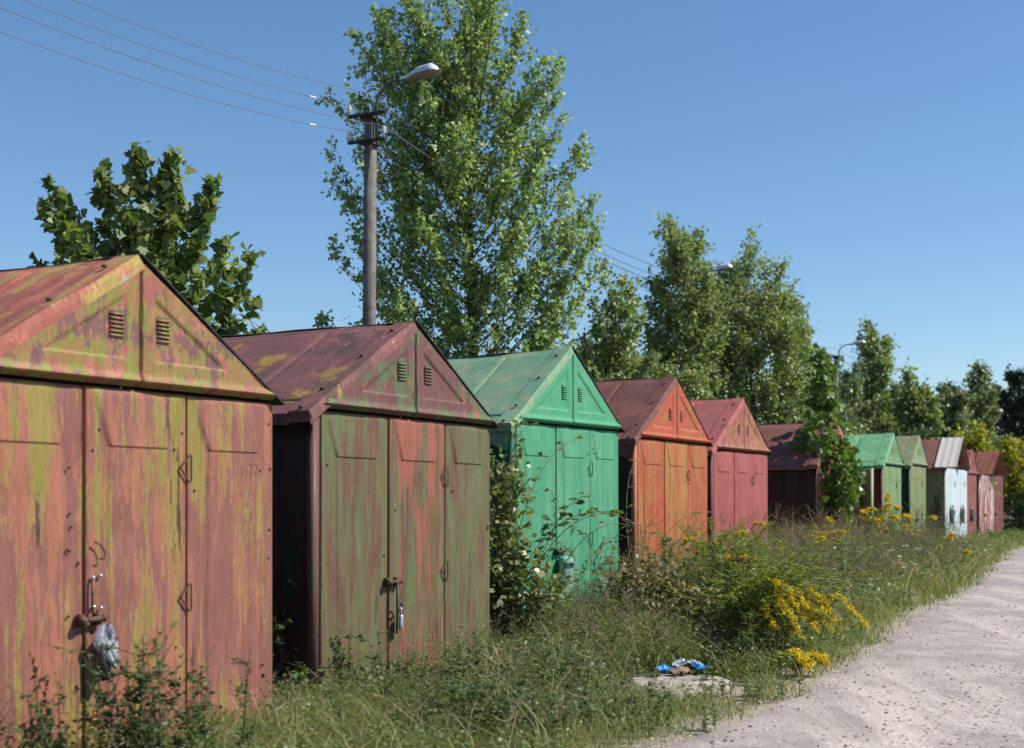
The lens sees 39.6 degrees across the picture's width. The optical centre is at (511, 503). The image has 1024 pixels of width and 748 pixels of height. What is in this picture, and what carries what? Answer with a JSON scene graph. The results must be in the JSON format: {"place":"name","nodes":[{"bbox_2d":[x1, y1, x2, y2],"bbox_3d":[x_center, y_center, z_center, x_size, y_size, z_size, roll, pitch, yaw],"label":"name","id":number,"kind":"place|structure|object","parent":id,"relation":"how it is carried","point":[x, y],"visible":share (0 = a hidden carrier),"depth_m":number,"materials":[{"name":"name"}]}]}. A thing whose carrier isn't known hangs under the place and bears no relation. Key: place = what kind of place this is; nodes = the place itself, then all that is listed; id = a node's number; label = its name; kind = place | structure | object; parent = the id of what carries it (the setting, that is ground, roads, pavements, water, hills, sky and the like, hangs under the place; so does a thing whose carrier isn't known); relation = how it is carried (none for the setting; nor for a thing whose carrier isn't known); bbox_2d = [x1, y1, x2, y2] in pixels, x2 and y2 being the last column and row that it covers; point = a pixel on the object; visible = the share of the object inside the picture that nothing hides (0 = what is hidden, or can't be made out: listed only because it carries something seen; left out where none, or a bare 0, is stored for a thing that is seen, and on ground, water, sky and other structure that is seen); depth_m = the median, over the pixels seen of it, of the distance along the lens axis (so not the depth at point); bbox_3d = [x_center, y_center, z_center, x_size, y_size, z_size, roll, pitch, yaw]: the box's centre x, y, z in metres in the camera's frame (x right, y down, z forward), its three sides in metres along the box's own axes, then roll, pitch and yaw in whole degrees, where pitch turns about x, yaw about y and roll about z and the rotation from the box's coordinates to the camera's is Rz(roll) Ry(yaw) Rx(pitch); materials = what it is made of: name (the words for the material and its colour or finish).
{"place":"outdoors","nodes":[
{"label":"outdoors","id":0,"kind":"place"},
{"bbox_2d":[0,0,1023,425],"label":"sky","id":1,"kind":"structure","parent":0,"point":[878,145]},
{"bbox_2d":[0,510,1023,747],"bbox_3d":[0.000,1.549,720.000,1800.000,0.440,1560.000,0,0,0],"label":"ground","id":2,"kind":"structure","parent":0,"point":[734,719],"depth_m":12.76,"materials":[{"name":"green plant"}]},
{"bbox_2d":[0,667,62,747],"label":"weed clump","id":3,"kind":"object","parent":2,"relation":"on","point":[39,714],"visible":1,"depth_m":8.14,"materials":[{"name":"green plant"}]},
{"bbox_2d":[0,253,284,747],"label":"metal garage","id":4,"kind":"structure","parent":2,"relation":"on","point":[139,398],"depth_m":9.45,"materials":[{"name":"metal"}]},
{"bbox_2d":[0,377,107,747],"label":"door leaf","id":5,"kind":"structure","parent":4,"relation":"in","point":[41,422],"depth_m":8.82,"materials":[{"name":"metal"}]},
{"bbox_2d":[93,624,119,680],"bbox_3d":[-2.594,0.960,9.165,0.090,0.360,0.206,0,0,30],"label":"plastic cover","id":6,"kind":"object","parent":4,"relation":"hanging from","point":[104,630],"visible":0.84,"depth_m":9.13,"materials":[{"name":"clear plastic"}]},
{"bbox_2d":[80,385,191,747],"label":"door leaf","id":7,"kind":"structure","parent":4,"relation":"in","point":[133,441],"depth_m":9.51,"materials":[{"name":"metal"}]},
{"bbox_2d":[184,395,271,734],"bbox_3d":[-2.054,0.500,10.389,0.081,2.520,0.943,0,0,30],"label":"door leaf","id":8,"kind":"structure","parent":4,"relation":"in","point":[228,498],"depth_m":10.33,"materials":[{"name":"metal"}]},
{"bbox_2d":[34,621,260,747],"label":"weed clump","id":9,"kind":"object","parent":2,"relation":"on","point":[136,723],"visible":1,"depth_m":8.72,"materials":[{"name":"green plant"}]},
{"bbox_2d":[27,141,269,334],"bbox_3d":[-4.191,-1.194,16.447,2.835,5.926,1.922,0,0,0],"label":"maple tree","id":10,"kind":"object","parent":2,"relation":"on","point":[137,231],"visible":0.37,"depth_m":16.34,"materials":[{"name":"green plant"}]},
{"bbox_2d":[272,580,382,696],"bbox_3d":[-1.808,1.184,12.033,1.343,1.174,0.711,0,0,-32],"label":"weed clump","id":11,"kind":"object","parent":2,"relation":"on","point":[281,627],"visible":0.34,"depth_m":11.92,"materials":[{"name":"green plant"}]},
{"bbox_2d":[220,320,498,699],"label":"metal garage","id":12,"kind":"structure","parent":2,"relation":"on","point":[380,475],"depth_m":12.69,"materials":[{"name":"metal"}]},
{"bbox_2d":[319,411,403,694],"bbox_3d":[-1.300,0.468,12.355,0.144,2.491,1.121,0,0,30],"label":"door leaf","id":13,"kind":"structure","parent":12,"relation":"in","point":[354,580],"depth_m":12.25,"materials":[{"name":"metal"}]},
{"bbox_2d":[387,417,448,670],"bbox_3d":[-0.871,0.473,13.161,0.079,2.491,0.961,0,0,30],"label":"door leaf","id":14,"kind":"structure","parent":12,"relation":"in","point":[415,448],"depth_m":13.09,"materials":[{"name":"metal"}]},
{"bbox_2d":[442,422,489,661],"bbox_3d":[-0.443,0.476,13.937,0.071,2.491,0.853,0,0,30],"label":"door leaf","id":15,"kind":"structure","parent":12,"relation":"in","point":[466,447],"depth_m":13.87,"materials":[{"name":"metal"}]},
{"bbox_2d":[347,63,439,324],"bbox_3d":[-1.833,-2.380,21.748,1.591,8.504,0.307,1,0,30],"label":"utility pole","id":16,"kind":"object","parent":2,"relation":"on","point":[369,142],"visible":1,"depth_m":21.91,"materials":[{"name":"concrete"}]},
{"bbox_2d":[1,32,345,130],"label":"power line","id":17,"kind":"object","parent":16,"relation":"attached to","point":[166,87],"visible":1,"depth_m":17.52,"materials":[{"name":"metal"}]},
{"bbox_2d":[22,0,348,105],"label":"power line","id":18,"kind":"object","parent":16,"relation":"attached to","point":[178,57],"visible":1,"depth_m":17.79,"materials":[{"name":"metal"}]},
{"bbox_2d":[0,7,380,125],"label":"power line","id":19,"kind":"object","parent":16,"relation":"attached to","point":[174,71],"visible":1,"depth_m":16.61,"materials":[{"name":"metal"}]},
{"bbox_2d":[296,672,513,731],"bbox_3d":[-0.809,1.524,10.885,1.718,0.493,1.182,0,0,-15],"label":"weed clump","id":20,"kind":"object","parent":2,"relation":"on","point":[332,689],"visible":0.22,"depth_m":10.75,"materials":[{"name":"green plant"}]},
{"bbox_2d":[53,604,774,747],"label":"tall weeds","id":21,"kind":"object","parent":2,"relation":"on","point":[297,675],"visible":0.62,"depth_m":11.87,"materials":[{"name":"green plant"}]},
{"bbox_2d":[8,612,864,747],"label":"weeds","id":22,"kind":"object","parent":2,"relation":"on","point":[417,728],"visible":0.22,"depth_m":11.10,"materials":[{"name":"green plant"}]},
{"bbox_2d":[331,644,546,690],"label":"weed clump","id":23,"kind":"object","parent":2,"relation":"on","point":[409,667],"visible":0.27,"depth_m":12.29,"materials":[{"name":"green plant"}]},
{"bbox_2d":[86,580,803,747],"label":"tall weeds","id":24,"kind":"object","parent":2,"relation":"on","point":[590,632],"visible":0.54,"depth_m":12.00,"materials":[{"name":"green plant"}]},
{"bbox_2d":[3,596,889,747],"bbox_3d":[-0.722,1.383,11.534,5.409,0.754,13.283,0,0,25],"label":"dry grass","id":25,"kind":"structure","parent":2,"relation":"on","point":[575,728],"depth_m":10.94,"materials":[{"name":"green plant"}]},
{"bbox_2d":[1,582,896,747],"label":"weeds","id":26,"kind":"object","parent":2,"relation":"on","point":[399,724],"visible":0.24,"depth_m":11.23,"materials":[{"name":"green plant"}]},
{"bbox_2d":[323,667,594,744],"bbox_3d":[-0.340,1.505,10.722,1.794,0.530,1.633,0,0,39],"label":"weed clump","id":27,"kind":"object","parent":2,"relation":"on","point":[476,687],"visible":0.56,"depth_m":10.51,"materials":[{"name":"green plant"}]},
{"bbox_2d":[312,0,607,357],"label":"poplar tree","id":28,"kind":"object","parent":2,"relation":"on","point":[445,124],"visible":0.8,"depth_m":23.71,"materials":[{"name":"green plant"}]},
{"bbox_2d":[415,640,622,693],"bbox_3d":[-0.007,1.499,12.395,1.422,0.542,1.558,0,0,-36],"label":"weed clump","id":29,"kind":"object","parent":2,"relation":"on","point":[470,666],"visible":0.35,"depth_m":12.42,"materials":[{"name":"green plant"}]},
{"bbox_2d":[446,347,624,619],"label":"metal garage","id":30,"kind":"structure","parent":2,"relation":"on","point":[556,394],"depth_m":17.71,"materials":[{"name":"metal"}]},
{"bbox_2d":[515,423,566,619],"bbox_3d":[0.352,0.326,17.143,0.144,2.559,1.121,0,0,30],"label":"door leaf","id":31,"kind":"structure","parent":30,"relation":"in","point":[539,438],"depth_m":17.11,"materials":[{"name":"metal"}]},
{"bbox_2d":[558,556,573,586],"bbox_3d":[0.667,0.843,17.536,0.180,0.380,0.236,0,0,30],"label":"plastic bottle","id":32,"kind":"object","parent":30,"relation":"attached to","point":[565,571],"visible":0.76,"depth_m":17.45,"materials":[{"name":"clear plastic"}]},
{"bbox_2d":[555,426,592,604],"bbox_3d":[0.779,0.321,17.951,0.077,2.559,0.961,0,0,30],"label":"door leaf","id":33,"kind":"structure","parent":30,"relation":"in","point":[572,465],"depth_m":17.92,"materials":[{"name":"metal"}]},
{"bbox_2d":[589,429,617,604],"bbox_3d":[1.212,0.317,18.723,0.076,2.559,0.853,0,0,30],"label":"door leaf","id":34,"kind":"structure","parent":30,"relation":"in","point":[603,443],"depth_m":18.64,"materials":[{"name":"metal"}]},
{"bbox_2d":[251,584,851,747],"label":"tall weeds","id":35,"kind":"object","parent":2,"relation":"on","point":[490,659],"visible":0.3,"depth_m":10.81,"materials":[{"name":"green plant"}]},
{"bbox_2d":[489,419,679,642],"bbox_3d":[0.359,0.374,15.812,2.314,2.623,1.943,0,0,-40],"label":"bramble bush","id":36,"kind":"object","parent":2,"relation":"on","point":[506,569],"visible":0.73,"depth_m":15.51,"materials":[{"name":"green plant"}]},
{"bbox_2d":[489,585,681,674],"bbox_3d":[0.372,1.288,14.846,2.679,0.885,2.212,0,0,0],"label":"weed clump","id":37,"kind":"object","parent":2,"relation":"on","point":[554,614],"visible":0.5,"depth_m":14.71,"materials":[{"name":"green plant"}]},
{"bbox_2d":[528,576,663,625],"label":"weed clump","id":38,"kind":"object","parent":2,"relation":"on","point":[601,594],"visible":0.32,"depth_m":16.52,"materials":[{"name":"green plant"}]},
{"bbox_2d":[488,680,722,738],"bbox_3d":[0.649,1.593,11.128,1.642,0.356,1.769,0,0,-41],"label":"weed clump","id":39,"kind":"object","parent":2,"relation":"on","point":[669,717],"visible":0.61,"depth_m":10.89,"materials":[{"name":"green plant"}]},
{"bbox_2d":[575,250,662,380],"bbox_3d":[2.232,-1.740,28.986,1.953,6.745,1.585,0,0,0],"label":"young poplar","id":40,"kind":"object","parent":2,"relation":"on","point":[608,352],"visible":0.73,"depth_m":28.81,"materials":[{"name":"green plant"}]},
{"bbox_2d":[546,459,736,634],"bbox_3d":[1.769,0.582,16.858,2.521,2.309,1.410,0,0,44],"label":"bramble bush","id":41,"kind":"object","parent":2,"relation":"on","point":[629,576],"visible":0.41,"depth_m":16.72,"materials":[{"name":"green plant"}]},
{"bbox_2d":[565,342,721,399],"bbox_3d":[2.645,-0.939,30.952,3.996,5.132,2.054,0,0,0],"label":"aspen tree","id":42,"kind":"object","parent":2,"relation":"on","point":[692,390],"visible":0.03,"depth_m":30.48,"materials":[{"name":"green plant"}]},
{"bbox_2d":[595,377,712,579],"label":"metal garage","id":43,"kind":"structure","parent":2,"relation":"on","point":[664,441],"depth_m":22.15,"materials":[{"name":"metal"}]},
{"bbox_2d":[637,438,671,579],"bbox_3d":[2.178,0.298,21.756,0.144,2.549,1.121,0,0,30],"label":"door leaf","id":44,"kind":"structure","parent":43,"relation":"in","point":[650,452],"depth_m":21.64,"materials":[{"name":"metal"}]},
{"bbox_2d":[664,441,689,576],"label":"door leaf","id":45,"kind":"structure","parent":43,"relation":"in","point":[676,471],"depth_m":22.48,"materials":[{"name":"metal"}]},
{"bbox_2d":[687,443,706,557],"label":"door leaf","id":46,"kind":"structure","parent":43,"relation":"in","point":[697,454],"depth_m":23.30,"materials":[{"name":"metal"}]},
{"bbox_2d":[628,674,732,698],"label":"concrete slab","id":47,"kind":"structure","parent":2,"relation":"on","point":[679,679],"depth_m":13.39,"materials":[{"name":"grey concrete"}]},
{"bbox_2d":[635,208,740,398],"bbox_3d":[4.121,-2.698,33.520,2.452,8.611,2.050,0,0,0],"label":"aspen tree","id":48,"kind":"object","parent":2,"relation":"on","point":[678,262],"visible":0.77,"depth_m":33.19,"materials":[{"name":"green plant"}]},
{"bbox_2d":[673,637,766,679],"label":"weed clump","id":49,"kind":"object","parent":2,"relation":"on","point":[731,657],"visible":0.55,"depth_m":14.18,"materials":[{"name":"green plant"}]},
{"bbox_2d":[682,251,760,403],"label":"aspen tree","id":50,"kind":"object","parent":2,"relation":"on","point":[723,275],"visible":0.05,"depth_m":43.81,"materials":[{"name":"green plant"}]},
{"bbox_2d":[650,512,798,610],"bbox_3d":[2.678,0.878,17.679,1.807,1.547,1.829,0,0,-27],"label":"goldenrod","id":51,"kind":"object","parent":2,"relation":"on","point":[734,556],"visible":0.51,"depth_m":17.53,"materials":[{"name":"green plant"}]},
{"bbox_2d":[690,398,771,554],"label":"metal garage","id":52,"kind":"structure","parent":2,"relation":"on","point":[738,452],"depth_m":25.83,"materials":[{"name":"metal"}]},
{"bbox_2d":[713,450,736,546],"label":"door leaf","id":53,"kind":"structure","parent":52,"relation":"in","point":[723,461],"depth_m":25.22,"materials":[{"name":"metal"}]},
{"bbox_2d":[733,451,753,547],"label":"door leaf","id":54,"kind":"structure","parent":52,"relation":"in","point":[743,478],"depth_m":26.09,"materials":[{"name":"metal"}]},
{"bbox_2d":[752,453,767,542],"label":"door leaf","id":55,"kind":"structure","parent":52,"relation":"in","point":[759,461],"depth_m":26.88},
{"bbox_2d":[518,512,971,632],"bbox_3d":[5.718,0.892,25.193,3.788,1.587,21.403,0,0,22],"label":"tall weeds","id":56,"kind":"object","parent":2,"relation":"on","point":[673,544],"visible":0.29,"depth_m":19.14,"materials":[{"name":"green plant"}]},
{"bbox_2d":[493,515,1002,636],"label":"weeds","id":57,"kind":"object","parent":2,"relation":"on","point":[866,582],"visible":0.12,"depth_m":22.32,"materials":[{"name":"green plant"}]},
{"bbox_2d":[697,675,804,702],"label":"weed clump","id":58,"kind":"object","parent":2,"relation":"on","point":[744,685],"visible":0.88,"depth_m":12.55,"materials":[{"name":"green plant"}]},
{"bbox_2d":[526,539,988,646],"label":"weeds","id":59,"kind":"object","parent":2,"relation":"on","point":[864,586],"visible":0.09,"depth_m":20.67,"materials":[{"name":"green plant"}]},
{"bbox_2d":[696,224,819,423],"bbox_3d":[6.224,-2.732,35.924,3.478,8.658,3.249,0,0,29],"label":"aspen tree","id":60,"kind":"object","parent":2,"relation":"on","point":[756,314],"visible":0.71,"depth_m":35.46,"materials":[{"name":"green plant"}]},
{"bbox_2d":[732,521,824,564],"bbox_3d":[4.173,0.933,22.536,1.488,1.304,0.948,0,0,0],"label":"goldenrod","id":61,"kind":"object","parent":2,"relation":"on","point":[764,526],"visible":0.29,"depth_m":22.50,"materials":[{"name":"green plant"}]},
{"bbox_2d":[560,509,1011,638],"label":"dry grass","id":62,"kind":"structure","parent":2,"relation":"on","point":[937,576],"depth_m":22.93,"materials":[{"name":"green plant"}]},
{"bbox_2d":[677,537,899,659],"bbox_3d":[2.981,1.018,15.108,2.301,1.364,2.221,0,0,18],"label":"goldenrod","id":63,"kind":"object","parent":2,"relation":"on","point":[778,597],"visible":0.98,"depth_m":15.01,"materials":[{"name":"yellow plant"}]},
{"bbox_2d":[766,284,821,423],"bbox_3d":[7.664,-2.205,39.046,1.914,7.562,1.871,0,0,0],"label":"aspen tree","id":64,"kind":"object","parent":2,"relation":"on","point":[801,311],"visible":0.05,"depth_m":38.77,"materials":[{"name":"green plant"}]},
{"bbox_2d":[602,495,988,595],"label":"tall weeds","id":65,"kind":"object","parent":2,"relation":"on","point":[858,524],"visible":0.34,"depth_m":24.59,"materials":[{"name":"green plant"}]},
{"bbox_2d":[770,647,830,676],"bbox_3d":[2.809,1.578,14.058,0.490,0.298,0.660,0,0,-43],"label":"goldenrod","id":66,"kind":"object","parent":2,"relation":"on","point":[807,662],"visible":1,"depth_m":13.97,"materials":[{"name":"yellow plant"}]},
{"bbox_2d":[757,422,872,544],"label":"metal garage","id":67,"kind":"structure","parent":2,"relation":"on","point":[796,478],"depth_m":31.91,"materials":[{"name":"metal"}]},
{"bbox_2d":[818,464,830,531],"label":"door leaf","id":68,"kind":"structure","parent":67,"relation":"in","point":[821,492],"depth_m":31.75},
{"bbox_2d":[856,468,872,536],"bbox_3d":[8.294,0.340,33.534,0.082,2.300,0.970,0,0,-8],"label":"open door","id":69,"kind":"structure","parent":67,"relation":"in","point":[868,486],"depth_m":33.31,"materials":[{"name":"green metal"}]},
{"bbox_2d":[783,342,865,538],"bbox_3d":[7.025,-1.011,32.270,1.921,5.249,1.923,0,0,0],"label":"maple sapling","id":70,"kind":"object","parent":2,"relation":"on","point":[843,453],"visible":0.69,"depth_m":31.89,"materials":[{"name":"green plant"}]},
{"bbox_2d":[814,397,866,433],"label":"shrub","id":71,"kind":"object","parent":2,"relation":"on","point":[847,416],"visible":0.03,"depth_m":52.00,"materials":[{"name":"green plant"}]},
{"bbox_2d":[808,345,888,433],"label":"willow tree","id":72,"kind":"object","parent":2,"relation":"on","point":[848,387],"visible":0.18,"depth_m":62.53,"materials":[{"name":"green plant"}]},
{"bbox_2d":[824,493,918,555],"bbox_3d":[7.864,0.657,30.578,2.005,1.767,2.028,0,0,0],"label":"goldenrod","id":73,"kind":"object","parent":2,"relation":"on","point":[885,509],"visible":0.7,"depth_m":30.51,"materials":[{"name":"yellow plant"}]},
{"bbox_2d":[844,433,903,535],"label":"metal garage","id":74,"kind":"structure","parent":2,"relation":"on","point":[879,454],"depth_m":38.21,"materials":[{"name":"metal"}]},
{"bbox_2d":[883,465,890,528],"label":"door leaf","id":75,"kind":"structure","parent":74,"relation":"in","point":[886,471],"depth_m":37.83,"materials":[{"name":"metal"}]},
{"bbox_2d":[889,466,896,526],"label":"door leaf","id":76,"kind":"structure","parent":74,"relation":"in","point":[893,485],"depth_m":38.76,"materials":[{"name":"metal"}]},
{"bbox_2d":[850,314,902,432],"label":"birch tree","id":77,"kind":"object","parent":2,"relation":"on","point":[880,365],"visible":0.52,"depth_m":65.62,"materials":[{"name":"green plant"}]},
{"bbox_2d":[867,424,935,438],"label":"shrub","id":78,"kind":"object","parent":2,"relation":"on","point":[924,433],"visible":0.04,"depth_m":61.82,"materials":[{"name":"green plant"}]},
{"bbox_2d":[896,435,928,530],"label":"metal garage","id":79,"kind":"structure","parent":2,"relation":"on","point":[913,473],"depth_m":41.40,"materials":[{"name":"metal"}]},
{"bbox_2d":[910,466,918,528],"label":"door leaf","id":80,"kind":"structure","parent":79,"relation":"in","point":[912,472],"depth_m":41.05,"materials":[{"name":"metal"}]},
{"bbox_2d":[916,466,922,529],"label":"door leaf","id":81,"kind":"structure","parent":79,"relation":"in","point":[918,469],"depth_m":41.84,"materials":[{"name":"metal"}]},
{"bbox_2d":[921,467,925,530],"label":"door leaf","id":82,"kind":"structure","parent":79,"relation":"in","point":[923,470],"depth_m":42.72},
{"bbox_2d":[885,357,948,438],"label":"birch tree","id":83,"kind":"object","parent":2,"relation":"on","point":[915,407],"visible":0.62,"depth_m":63.66,"materials":[{"name":"green plant"}]},
{"bbox_2d":[922,437,969,536],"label":"metal garage","id":84,"kind":"structure","parent":2,"relation":"on","point":[947,459],"depth_m":44.29,"materials":[{"name":"metal"}]},
{"bbox_2d":[945,467,952,535],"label":"door leaf","id":85,"kind":"structure","parent":84,"relation":"in","point":[947,473],"depth_m":44.29,"materials":[{"name":"metal"}]},
{"bbox_2d":[954,469,957,536],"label":"door leaf","id":86,"kind":"structure","parent":84,"relation":"in","point":[955,470],"depth_m":46.05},
{"bbox_2d":[958,469,968,536],"bbox_3d":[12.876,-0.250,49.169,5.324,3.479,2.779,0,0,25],"label":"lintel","id":87,"kind":"structure","parent":84,"relation":"in","point":[962,486],"depth_m":48.11,"materials":[{"name":"metal"}]},
{"bbox_2d":[931,381,980,443],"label":"birch tree","id":88,"kind":"object","parent":2,"relation":"on","point":[955,411],"visible":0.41,"depth_m":67.49,"materials":[{"name":"green plant"}]},
{"bbox_2d":[967,450,978,535],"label":"metal garage","id":89,"kind":"structure","parent":2,"relation":"on","point":[972,473],"depth_m":51.56,"materials":[{"name":"metal"}]},
{"bbox_2d":[947,419,1002,495],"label":"shrub","id":90,"kind":"object","parent":2,"relation":"on","point":[972,441],"visible":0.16,"depth_m":59.53,"materials":[{"name":"green plant"}]},
{"bbox_2d":[961,358,1005,477],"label":"birch tree","id":91,"kind":"object","parent":2,"relation":"on","point":[982,405],"visible":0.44,"depth_m":87.54,"materials":[{"name":"green plant"}]},
{"bbox_2d":[974,451,1008,535],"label":"metal garage","id":92,"kind":"structure","parent":2,"relation":"on","point":[990,465],"depth_m":55.11,"materials":[{"name":"metal"}]},
{"bbox_2d":[979,475,986,535],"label":"door leaf","id":93,"kind":"structure","parent":92,"relation":"in","point":[982,514],"depth_m":54.58,"materials":[{"name":"metal"}]},
{"bbox_2d":[985,475,989,533],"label":"door leaf","id":94,"kind":"structure","parent":92,"relation":"in","point":[987,478],"depth_m":55.54,"materials":[{"name":"metal"}]},
{"bbox_2d":[994,476,1002,532],"bbox_3d":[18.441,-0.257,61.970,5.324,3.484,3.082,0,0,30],"label":"door leaf","id":95,"kind":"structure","parent":92,"relation":"in","point":[998,510],"depth_m":61.00,"materials":[{"name":"metal"}]},
{"bbox_2d":[962,526,1023,559],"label":"weeds","id":96,"kind":"object","parent":2,"relation":"on","point":[1007,531],"visible":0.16,"depth_m":49.54,"materials":[{"name":"green plant"}]},
{"bbox_2d":[993,434,1023,529],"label":"shrub","id":97,"kind":"object","parent":2,"relation":"on","point":[1013,448],"visible":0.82,"depth_m":65.72,"materials":[{"name":"green plant"}]},
{"bbox_2d":[995,364,1023,520],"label":"pine tree","id":98,"kind":"object","parent":2,"relation":"on","point":[1011,403],"visible":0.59,"depth_m":104.40,"materials":[{"name":"green plant"}]},
{"bbox_2d":[1003,467,1023,530],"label":"shrub","id":99,"kind":"object","parent":2,"relation":"on","point":[1017,502],"visible":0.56,"depth_m":65.87,"materials":[{"name":"green plant"}]},
{"bbox_2d":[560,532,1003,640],"bbox_3d":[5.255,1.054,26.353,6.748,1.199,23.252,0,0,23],"label":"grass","id":100,"kind":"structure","parent":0,"point":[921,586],"depth_m":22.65,"materials":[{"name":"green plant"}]},
{"bbox_2d":[616,547,1023,747],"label":"gravel road","id":101,"kind":"structure","parent":0,"point":[1008,706],"depth_m":12.78,"materials":[{"name":"grey gravel"}]},
{"bbox_2d":[931,529,1023,560],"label":"grass","id":102,"kind":"structure","parent":0,"point":[999,547],"depth_m":45.01,"materials":[{"name":"green plant"}]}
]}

